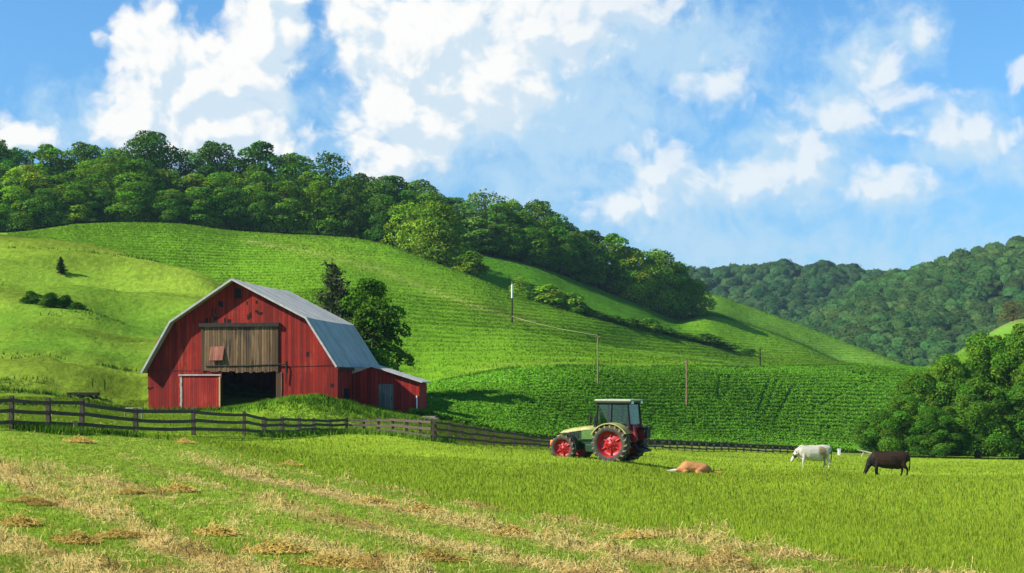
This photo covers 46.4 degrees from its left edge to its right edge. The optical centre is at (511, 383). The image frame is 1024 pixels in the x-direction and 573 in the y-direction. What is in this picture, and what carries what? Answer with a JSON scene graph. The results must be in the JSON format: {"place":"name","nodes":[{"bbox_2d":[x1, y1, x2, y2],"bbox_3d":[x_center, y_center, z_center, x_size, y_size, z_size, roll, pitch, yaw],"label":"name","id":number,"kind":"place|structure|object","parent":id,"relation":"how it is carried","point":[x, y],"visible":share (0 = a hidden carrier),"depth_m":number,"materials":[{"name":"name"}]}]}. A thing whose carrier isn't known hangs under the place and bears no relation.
{"place":"outdoors","nodes":[
{"label":"outdoors","id":0,"kind":"place"},
{"bbox_2d":[0,213,1023,572],"bbox_3d":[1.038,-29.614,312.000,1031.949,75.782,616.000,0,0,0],"label":"terrain","id":1,"kind":"structure","parent":0,"point":[148,299],"depth_m":111.70,"materials":[{"name":"plant"}]},
{"bbox_2d":[0,146,36,179],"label":"broadleaf tree","id":2,"kind":"object","parent":1,"relation":"on","point":[17,158],"visible":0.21,"depth_m":323.06,"materials":[{"name":"green plant"}]},
{"bbox_2d":[0,185,40,231],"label":"broadleaf tree","id":3,"kind":"object","parent":1,"relation":"on","point":[15,195],"visible":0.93,"depth_m":269.67,"materials":[{"name":"green plant"}]},
{"bbox_2d":[0,511,44,526],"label":"hay clump","id":4,"kind":"object","parent":1,"relation":"on","point":[22,520],"visible":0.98,"depth_m":27.46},
{"bbox_2d":[0,164,50,218],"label":"broadleaf tree","id":5,"kind":"object","parent":1,"relation":"on","point":[22,172],"visible":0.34,"depth_m":295.32,"materials":[{"name":"green plant"}]},
{"bbox_2d":[18,188,72,227],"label":"broadleaf tree","id":6,"kind":"object","parent":1,"relation":"on","point":[45,205],"visible":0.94,"depth_m":270.08,"materials":[{"name":"green plant"}]},
{"bbox_2d":[37,292,62,307],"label":"pasture bush","id":7,"kind":"object","parent":1,"relation":"on","point":[51,299],"visible":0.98,"depth_m":125.94,"materials":[{"name":"green plant"}]},
{"bbox_2d":[25,144,76,184],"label":"broadleaf tree","id":8,"kind":"object","parent":1,"relation":"on","point":[49,153],"visible":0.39,"depth_m":320.53,"materials":[{"name":"green plant"}]},
{"bbox_2d":[30,171,93,213],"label":"broadleaf tree","id":9,"kind":"object","parent":1,"relation":"on","point":[60,177],"visible":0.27,"depth_m":294.09,"materials":[{"name":"green plant"}]},
{"bbox_2d":[50,528,103,544],"bbox_3d":[-9.349,3.300,25.604,1.500,0.399,0.873,0,0,33],"label":"hay clump","id":10,"kind":"object","parent":1,"relation":"on","point":[77,536],"visible":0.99,"depth_m":25.48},
{"bbox_2d":[53,183,101,223],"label":"broadleaf tree","id":11,"kind":"object","parent":1,"relation":"on","point":[78,202],"visible":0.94,"depth_m":271.54,"materials":[{"name":"green plant"}]},
{"bbox_2d":[54,141,102,184],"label":"broadleaf tree","id":12,"kind":"object","parent":1,"relation":"on","point":[82,152],"visible":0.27,"depth_m":321.70,"materials":[{"name":"green plant"}]},
{"bbox_2d":[58,159,117,208],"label":"broadleaf tree","id":13,"kind":"object","parent":1,"relation":"on","point":[83,170],"visible":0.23,"depth_m":293.40,"materials":[{"name":"green plant"}]},
{"bbox_2d":[84,189,121,221],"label":"broadleaf tree","id":14,"kind":"object","parent":1,"relation":"on","point":[106,198],"visible":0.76,"depth_m":274.22,"materials":[{"name":"green plant"}]},
{"bbox_2d":[95,147,127,174],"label":"broadleaf tree","id":15,"kind":"object","parent":1,"relation":"on","point":[112,152],"visible":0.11,"depth_m":321.16,"materials":[{"name":"green plant"}]},
{"bbox_2d":[88,526,150,538],"bbox_3d":[-8.629,3.275,26.294,1.391,0.326,0.808,0,0,-15],"label":"hay clump","id":16,"kind":"object","parent":1,"relation":"on","point":[117,531],"visible":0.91,"depth_m":26.18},
{"bbox_2d":[0,237,250,411],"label":"pasture tufts","id":17,"kind":"object","parent":1,"relation":"on","point":[4,389],"visible":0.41,"depth_m":87.19,"materials":[{"name":"green plant"}]},
{"bbox_2d":[82,156,171,215],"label":"broadleaf tree","id":18,"kind":"object","parent":1,"relation":"on","point":[140,171],"visible":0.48,"depth_m":288.58,"materials":[{"name":"green plant"}]},
{"bbox_2d":[104,180,163,222],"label":"broadleaf tree","id":19,"kind":"object","parent":1,"relation":"on","point":[136,197],"visible":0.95,"depth_m":273.53,"materials":[{"name":"green plant"}]},
{"bbox_2d":[116,130,184,179],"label":"broadleaf tree","id":20,"kind":"object","parent":1,"relation":"on","point":[153,140],"visible":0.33,"depth_m":314.93,"materials":[{"name":"green plant"}]},
{"bbox_2d":[144,188,194,223],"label":"broadleaf tree","id":21,"kind":"object","parent":1,"relation":"on","point":[171,211],"visible":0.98,"depth_m":273.87,"materials":[{"name":"green plant"}]},
{"bbox_2d":[152,168,194,214],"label":"broadleaf tree","id":22,"kind":"object","parent":1,"relation":"on","point":[172,178],"visible":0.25,"depth_m":297.13,"materials":[{"name":"green plant"}]},
{"bbox_2d":[158,480,199,492],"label":"hay clump","id":23,"kind":"object","parent":1,"relation":"on","point":[180,487],"visible":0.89,"depth_m":33.65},
{"bbox_2d":[165,148,209,186],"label":"broadleaf tree","id":24,"kind":"object","parent":1,"relation":"on","point":[182,171],"visible":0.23,"depth_m":320.26,"materials":[{"name":"green plant"}]},
{"bbox_2d":[169,173,221,213],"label":"broadleaf tree","id":25,"kind":"object","parent":1,"relation":"on","point":[196,178],"visible":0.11,"depth_m":297.03,"materials":[{"name":"green plant"}]},
{"bbox_2d":[174,187,227,228],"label":"broadleaf tree","id":26,"kind":"object","parent":1,"relation":"on","point":[202,204],"visible":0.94,"depth_m":275.72,"materials":[{"name":"green plant"}]},
{"bbox_2d":[184,140,243,187],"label":"broadleaf tree","id":27,"kind":"object","parent":1,"relation":"on","point":[207,154],"visible":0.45,"depth_m":319.15,"materials":[{"name":"green plant"}]},
{"bbox_2d":[0,395,433,440],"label":"rail fence","id":28,"kind":"object","parent":1,"relation":"on","point":[81,414],"visible":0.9,"depth_m":56.09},
{"bbox_2d":[191,521,242,536],"bbox_3d":[-6.647,3.288,26.824,1.362,0.387,0.812,0,0,24],"label":"hay clump","id":29,"kind":"object","parent":1,"relation":"on","point":[213,530],"visible":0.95,"depth_m":26.69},
{"bbox_2d":[198,171,243,217],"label":"broadleaf tree","id":30,"kind":"object","parent":1,"relation":"on","point":[221,176],"visible":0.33,"depth_m":296.99,"materials":[{"name":"green plant"}]},
{"bbox_2d":[1,393,464,443],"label":"rank grass","id":31,"kind":"structure","parent":1,"relation":"on","point":[67,429],"depth_m":74.45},
{"bbox_2d":[210,187,257,230],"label":"broadleaf tree","id":32,"kind":"object","parent":1,"relation":"on","point":[232,208],"visible":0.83,"depth_m":277.99,"materials":[{"name":"green plant"}]},
{"bbox_2d":[222,140,286,188],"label":"broadleaf tree","id":33,"kind":"object","parent":1,"relation":"on","point":[260,155],"visible":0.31,"depth_m":319.01,"materials":[{"name":"green plant"}]},
{"bbox_2d":[228,170,283,219],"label":"broadleaf tree","id":34,"kind":"object","parent":1,"relation":"on","point":[255,178],"visible":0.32,"depth_m":297.06,"materials":[{"name":"green plant"}]},
{"bbox_2d":[237,191,282,231],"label":"broadleaf tree","id":35,"kind":"object","parent":1,"relation":"on","point":[257,210],"visible":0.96,"depth_m":278.07,"materials":[{"name":"green plant"}]},
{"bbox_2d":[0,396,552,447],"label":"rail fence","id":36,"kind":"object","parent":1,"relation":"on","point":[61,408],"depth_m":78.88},
{"bbox_2d":[237,535,318,554],"bbox_3d":[-4.836,3.357,24.535,1.730,0.466,1.007,0,0,4],"label":"hay clump","id":37,"kind":"object","parent":1,"relation":"on","point":[276,546],"visible":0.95,"depth_m":24.42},
{"bbox_2d":[261,170,307,221],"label":"broadleaf tree","id":38,"kind":"object","parent":1,"relation":"on","point":[282,176],"visible":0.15,"depth_m":298.21,"materials":[{"name":"green plant"}]},
{"bbox_2d":[259,181,310,233],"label":"broadleaf tree","id":39,"kind":"object","parent":1,"relation":"on","point":[284,215],"visible":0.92,"depth_m":279.91,"materials":[{"name":"green plant"}]},
{"bbox_2d":[140,278,430,412],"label":"barn","id":40,"kind":"structure","parent":1,"relation":"on","point":[282,343],"depth_m":91.49,"materials":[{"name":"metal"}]},
{"bbox_2d":[178,374,221,409],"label":"sliding door","id":41,"kind":"structure","parent":40,"relation":"in","point":[201,390],"depth_m":91.45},
{"bbox_2d":[201,326,278,372],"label":"hay door","id":42,"kind":"structure","parent":40,"relation":"in","point":[243,345],"depth_m":91.05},
{"bbox_2d":[270,152,320,197],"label":"broadleaf tree","id":43,"kind":"object","parent":1,"relation":"on","point":[294,164],"visible":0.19,"depth_m":319.32,"materials":[{"name":"green plant"}]},
{"bbox_2d":[288,180,344,235],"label":"broadleaf tree","id":44,"kind":"object","parent":1,"relation":"on","point":[316,222],"visible":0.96,"depth_m":282.00,"materials":[{"name":"green plant"}]},
{"bbox_2d":[289,170,345,228],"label":"broadleaf tree","id":45,"kind":"object","parent":1,"relation":"on","point":[311,176],"visible":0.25,"depth_m":299.16,"materials":[{"name":"green plant"}]},
{"bbox_2d":[295,549,353,566],"bbox_3d":[-3.532,3.388,22.942,1.362,0.386,0.812,0,0,8],"label":"hay clump","id":46,"kind":"object","parent":1,"relation":"on","point":[322,560],"visible":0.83,"depth_m":22.86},
{"bbox_2d":[299,151,362,223],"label":"broadleaf tree","id":47,"kind":"object","parent":1,"relation":"on","point":[328,171],"visible":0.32,"depth_m":317.09,"materials":[{"name":"green plant"}]},
{"bbox_2d":[312,260,361,335],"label":"spruce tree","id":48,"kind":"object","parent":1,"relation":"on","point":[338,290],"visible":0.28,"depth_m":107.47,"materials":[{"name":"green plant"}]},
{"bbox_2d":[326,175,371,221],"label":"broadleaf tree","id":49,"kind":"object","parent":1,"relation":"on","point":[347,183],"visible":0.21,"depth_m":304.14,"materials":[{"name":"green plant"}]},
{"bbox_2d":[328,188,373,237],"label":"broadleaf tree","id":50,"kind":"object","parent":1,"relation":"on","point":[355,215],"visible":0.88,"depth_m":283.99,"materials":[{"name":"green plant"}]},
{"bbox_2d":[330,550,416,568],"bbox_3d":[-2.655,3.395,22.799,1.730,0.417,1.007,0,0,-9],"label":"hay clump","id":51,"kind":"object","parent":1,"relation":"on","point":[351,563],"visible":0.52,"depth_m":22.65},
{"bbox_2d":[339,277,414,371],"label":"broadleaf tree","id":52,"kind":"object","parent":1,"relation":"on","point":[366,320],"visible":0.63,"depth_m":104.95,"materials":[{"name":"green plant"}]},
{"bbox_2d":[361,179,400,230],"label":"broadleaf tree","id":53,"kind":"object","parent":1,"relation":"on","point":[379,187],"visible":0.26,"depth_m":303.21,"materials":[{"name":"green plant"}]},
{"bbox_2d":[356,194,406,244],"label":"broadleaf tree","id":54,"kind":"object","parent":1,"relation":"on","point":[381,217],"visible":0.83,"depth_m":282.46,"materials":[{"name":"green plant"}]},
{"bbox_2d":[377,175,411,199],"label":"broadleaf tree","id":55,"kind":"object","parent":1,"relation":"on","point":[398,181],"visible":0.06,"depth_m":319.67,"materials":[{"name":"green plant"}]},
{"bbox_2d":[379,201,424,253],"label":"broadleaf tree","id":56,"kind":"object","parent":1,"relation":"on","point":[409,227],"visible":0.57,"depth_m":273.05,"materials":[{"name":"green plant"}]},
{"bbox_2d":[393,189,423,235],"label":"broadleaf tree","id":57,"kind":"object","parent":1,"relation":"on","point":[406,196],"visible":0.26,"depth_m":303.69,"materials":[{"name":"green plant"}]},
{"bbox_2d":[401,179,445,203],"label":"broadleaf tree","id":58,"kind":"object","parent":1,"relation":"on","point":[418,188],"visible":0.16,"depth_m":319.50,"materials":[{"name":"green plant"}]},
{"bbox_2d":[399,192,461,241],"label":"broadleaf tree","id":59,"kind":"object","parent":1,"relation":"on","point":[427,198],"visible":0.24,"depth_m":301.34,"materials":[{"name":"green plant"}]},
{"bbox_2d":[407,544,470,562],"bbox_3d":[-1.502,3.362,23.616,1.391,0.440,0.808,0,0,9],"label":"hay clump","id":60,"kind":"object","parent":1,"relation":"on","point":[435,553],"visible":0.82,"depth_m":23.50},
{"bbox_2d":[408,201,476,266],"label":"broadleaf tree","id":61,"kind":"object","parent":1,"relation":"on","point":[437,230],"visible":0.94,"depth_m":265.74,"materials":[{"name":"green plant"}]},
{"bbox_2d":[443,201,491,244],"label":"broadleaf tree","id":62,"kind":"object","parent":1,"relation":"on","point":[472,213],"visible":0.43,"depth_m":304.13,"materials":[{"name":"green plant"}]},
{"bbox_2d":[448,250,490,277],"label":"broadleaf tree","id":63,"kind":"object","parent":1,"relation":"on","point":[469,263],"visible":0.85,"depth_m":262.17,"materials":[{"name":"green plant"}]},
{"bbox_2d":[456,218,506,253],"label":"broadleaf tree","id":64,"kind":"object","parent":1,"relation":"on","point":[474,244],"visible":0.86,"depth_m":300.53,"materials":[{"name":"green plant"}]},
{"bbox_2d":[459,188,514,237],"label":"broadleaf tree","id":65,"kind":"object","parent":1,"relation":"on","point":[484,203],"visible":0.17,"depth_m":325.65,"materials":[{"name":"green plant"}]},
{"bbox_2d":[7,222,983,382],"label":"hill crop","id":66,"kind":"object","parent":1,"relation":"on","point":[304,294],"visible":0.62,"depth_m":226.15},
{"bbox_2d":[475,203,517,255],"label":"broadleaf tree","id":67,"kind":"object","parent":1,"relation":"on","point":[498,210],"visible":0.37,"depth_m":307.32,"materials":[{"name":"green plant"}]},
{"bbox_2d":[0,404,996,572],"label":"loose hay","id":68,"kind":"object","parent":1,"relation":"on","point":[575,567],"visible":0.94,"depth_m":25.17,"materials":[{"name":"beige plant"}]},
{"bbox_2d":[483,222,534,258],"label":"broadleaf tree","id":69,"kind":"object","parent":1,"relation":"on","point":[514,237],"visible":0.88,"depth_m":303.20,"materials":[{"name":"green plant"}]},
{"bbox_2d":[489,522,533,535],"bbox_3d":[0.000,3.366,27.633,1.160,0.388,0.674,0,0,-31],"label":"hay clump","id":70,"kind":"object","parent":1,"relation":"on","point":[503,530],"visible":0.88,"depth_m":27.52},
{"bbox_2d":[0,427,1023,572],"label":"grass","id":71,"kind":"structure","parent":1,"relation":"on","point":[976,482],"depth_m":34.24,"materials":[{"name":"plant"}]},
{"bbox_2d":[505,210,546,259],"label":"broadleaf tree","id":72,"kind":"object","parent":1,"relation":"on","point":[520,216],"visible":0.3,"depth_m":311.95,"materials":[{"name":"green plant"}]},
{"bbox_2d":[505,227,559,268],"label":"broadleaf tree","id":73,"kind":"object","parent":1,"relation":"on","point":[535,257],"visible":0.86,"depth_m":306.30,"materials":[{"name":"green plant"}]},
{"bbox_2d":[520,199,568,229],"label":"broadleaf tree","id":74,"kind":"object","parent":1,"relation":"on","point":[537,209],"visible":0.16,"depth_m":329.66,"materials":[{"name":"green plant"}]},
{"bbox_2d":[532,284,566,306],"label":"hedge shrub","id":75,"kind":"object","parent":1,"relation":"on","point":[550,295],"visible":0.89,"depth_m":237.90,"materials":[{"name":"green plant"}]},
{"bbox_2d":[537,216,582,268],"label":"broadleaf tree","id":76,"kind":"object","parent":1,"relation":"on","point":[550,224],"visible":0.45,"depth_m":315.45,"materials":[{"name":"green plant"}]},
{"bbox_2d":[537,234,583,274],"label":"broadleaf tree","id":77,"kind":"object","parent":1,"relation":"on","point":[559,267],"visible":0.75,"depth_m":313.00,"materials":[{"name":"green plant"}]},
{"bbox_2d":[556,292,592,313],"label":"hedge shrub","id":78,"kind":"object","parent":1,"relation":"on","point":[573,302],"visible":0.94,"depth_m":238.56,"materials":[{"name":"green plant"}]},
{"bbox_2d":[566,231,602,278],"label":"broadleaf tree","id":79,"kind":"object","parent":1,"relation":"on","point":[578,237],"visible":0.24,"depth_m":323.43,"materials":[{"name":"green plant"}]},
{"bbox_2d":[563,240,610,288],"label":"broadleaf tree","id":80,"kind":"object","parent":1,"relation":"on","point":[586,277],"visible":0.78,"depth_m":318.99,"materials":[{"name":"green plant"}]},
{"bbox_2d":[550,399,651,461],"bbox_3d":[4.581,2.436,62.616,5.519,3.264,2.680,0,0,31],"label":"tractor","id":81,"kind":"object","parent":1,"relation":"on","point":[617,431],"visible":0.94,"depth_m":61.55,"materials":[{"name":"metal"}]},
{"bbox_2d":[434,419,798,453],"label":"rail fence","id":82,"kind":"object","parent":1,"relation":"on","point":[485,435],"visible":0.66,"depth_m":83.39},
{"bbox_2d":[591,233,643,294],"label":"broadleaf tree","id":83,"kind":"object","parent":1,"relation":"on","point":[613,253],"visible":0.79,"depth_m":326.28,"materials":[{"name":"green plant"}]},
{"bbox_2d":[607,528,659,538],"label":"hay clump","id":84,"kind":"object","parent":1,"relation":"on","point":[634,532],"visible":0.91,"depth_m":27.14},
{"bbox_2d":[609,247,660,301],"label":"broadleaf tree","id":85,"kind":"object","parent":1,"relation":"on","point":[635,285],"visible":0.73,"depth_m":326.68,"materials":[{"name":"green plant"}]},
{"bbox_2d":[635,248,693,312],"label":"broadleaf tree","id":86,"kind":"object","parent":1,"relation":"on","point":[658,296],"visible":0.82,"depth_m":330.49,"materials":[{"name":"green plant"}]},
{"bbox_2d":[659,261,700,319],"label":"broadleaf tree","id":87,"kind":"object","parent":1,"relation":"on","point":[683,275],"visible":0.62,"depth_m":333.68,"materials":[{"name":"green plant"}]},
{"bbox_2d":[670,279,716,317],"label":"broadleaf tree","id":88,"kind":"object","parent":1,"relation":"on","point":[701,309],"visible":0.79,"depth_m":334.14,"materials":[{"name":"green plant"}]},
{"bbox_2d":[667,461,720,472],"bbox_3d":[8.771,4.037,57.500,2.714,0.654,0.841,0,0,0],"label":"lying cow","id":89,"kind":"object","parent":1,"relation":"on","point":[688,466],"visible":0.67,"depth_m":57.35},
{"bbox_2d":[693,333,727,344],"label":"hedge shrub","id":90,"kind":"object","parent":1,"relation":"on","point":[707,338],"visible":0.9,"depth_m":273.04,"materials":[{"name":"green plant"}]},
{"bbox_2d":[409,364,1019,456],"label":"leafy crop","id":91,"kind":"object","parent":1,"relation":"on","point":[525,400],"visible":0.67,"depth_m":131.96,"materials":[{"name":"green plant"}]},
{"bbox_2d":[790,445,831,467],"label":"grazing cow","id":92,"kind":"object","parent":1,"relation":"on","point":[813,452],"visible":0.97,"depth_m":73.75},
{"bbox_2d":[851,411,906,453],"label":"broadleaf tree","id":93,"kind":"object","parent":1,"relation":"on","point":[871,437],"visible":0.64,"depth_m":127.09,"materials":[{"name":"green plant"}]},
{"bbox_2d":[863,451,909,475],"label":"grazing cow","id":94,"kind":"object","parent":1,"relation":"on","point":[890,459],"visible":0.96,"depth_m":66.24},
{"bbox_2d":[875,395,931,454],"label":"broadleaf tree","id":95,"kind":"object","parent":1,"relation":"on","point":[896,420],"visible":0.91,"depth_m":124.72,"materials":[{"name":"green plant"}]},
{"bbox_2d":[889,371,955,449],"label":"broadleaf tree","id":96,"kind":"object","parent":1,"relation":"on","point":[920,382],"visible":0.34,"depth_m":132.95,"materials":[{"name":"green plant"}]},
{"bbox_2d":[904,406,962,457],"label":"broadleaf tree","id":97,"kind":"object","parent":1,"relation":"on","point":[941,442],"visible":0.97,"depth_m":122.94,"materials":[{"name":"green plant"}]},
{"bbox_2d":[914,354,992,450],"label":"broadleaf tree","id":98,"kind":"object","parent":1,"relation":"on","point":[947,380],"visible":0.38,"depth_m":133.53,"materials":[{"name":"green plant"}]},
{"bbox_2d":[936,377,1020,458],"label":"broadleaf tree","id":99,"kind":"object","parent":1,"relation":"on","point":[975,416],"visible":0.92,"depth_m":123.60,"materials":[{"name":"green plant"}]},
{"bbox_2d":[953,332,1018,433],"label":"broadleaf tree","id":100,"kind":"object","parent":1,"relation":"on","point":[975,362],"visible":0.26,"depth_m":136.24,"materials":[{"name":"green plant"}]},
{"bbox_2d":[979,385,1023,458],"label":"broadleaf tree","id":101,"kind":"object","parent":1,"relation":"on","point":[1014,411],"visible":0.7,"depth_m":123.00,"materials":[{"name":"green plant"}]},
{"bbox_2d":[987,323,1023,422],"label":"broadleaf tree","id":102,"kind":"object","parent":1,"relation":"on","point":[1015,340],"visible":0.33,"depth_m":135.84,"materials":[{"name":"green plant"}]},
{"bbox_2d":[996,300,1023,322],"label":"bare tree","id":103,"kind":"object","parent":1,"relation":"on","point":[1011,314],"visible":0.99,"depth_m":361.53,"materials":[{"name":"brown plant"}]},
{"bbox_2d":[0,0,1023,270],"label":"sky","id":104,"kind":"structure","parent":0,"point":[883,135],"materials":[{"name":"blue"}]},
{"bbox_2d":[439,363,860,380],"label":"bank grass","id":105,"kind":"structure","parent":0,"point":[567,364],"depth_m":146.02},
{"bbox_2d":[703,271,829,295],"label":"hill","id":106,"kind":"structure","parent":0,"point":[798,273],"depth_m":969.53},
{"bbox_2d":[662,258,901,322],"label":"wood","id":107,"kind":"object","parent":106,"relation":"on","point":[777,289],"visible":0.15,"depth_m":918.01,"materials":[{"name":"green plant"}]},
{"bbox_2d":[913,281,1012,358],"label":"hill","id":108,"kind":"structure","parent":0,"point":[999,290],"depth_m":675.93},
{"bbox_2d":[797,235,1023,366],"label":"wood","id":109,"kind":"object","parent":108,"relation":"on","point":[915,312],"visible":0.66,"depth_m":662.46,"materials":[{"name":"green plant"}]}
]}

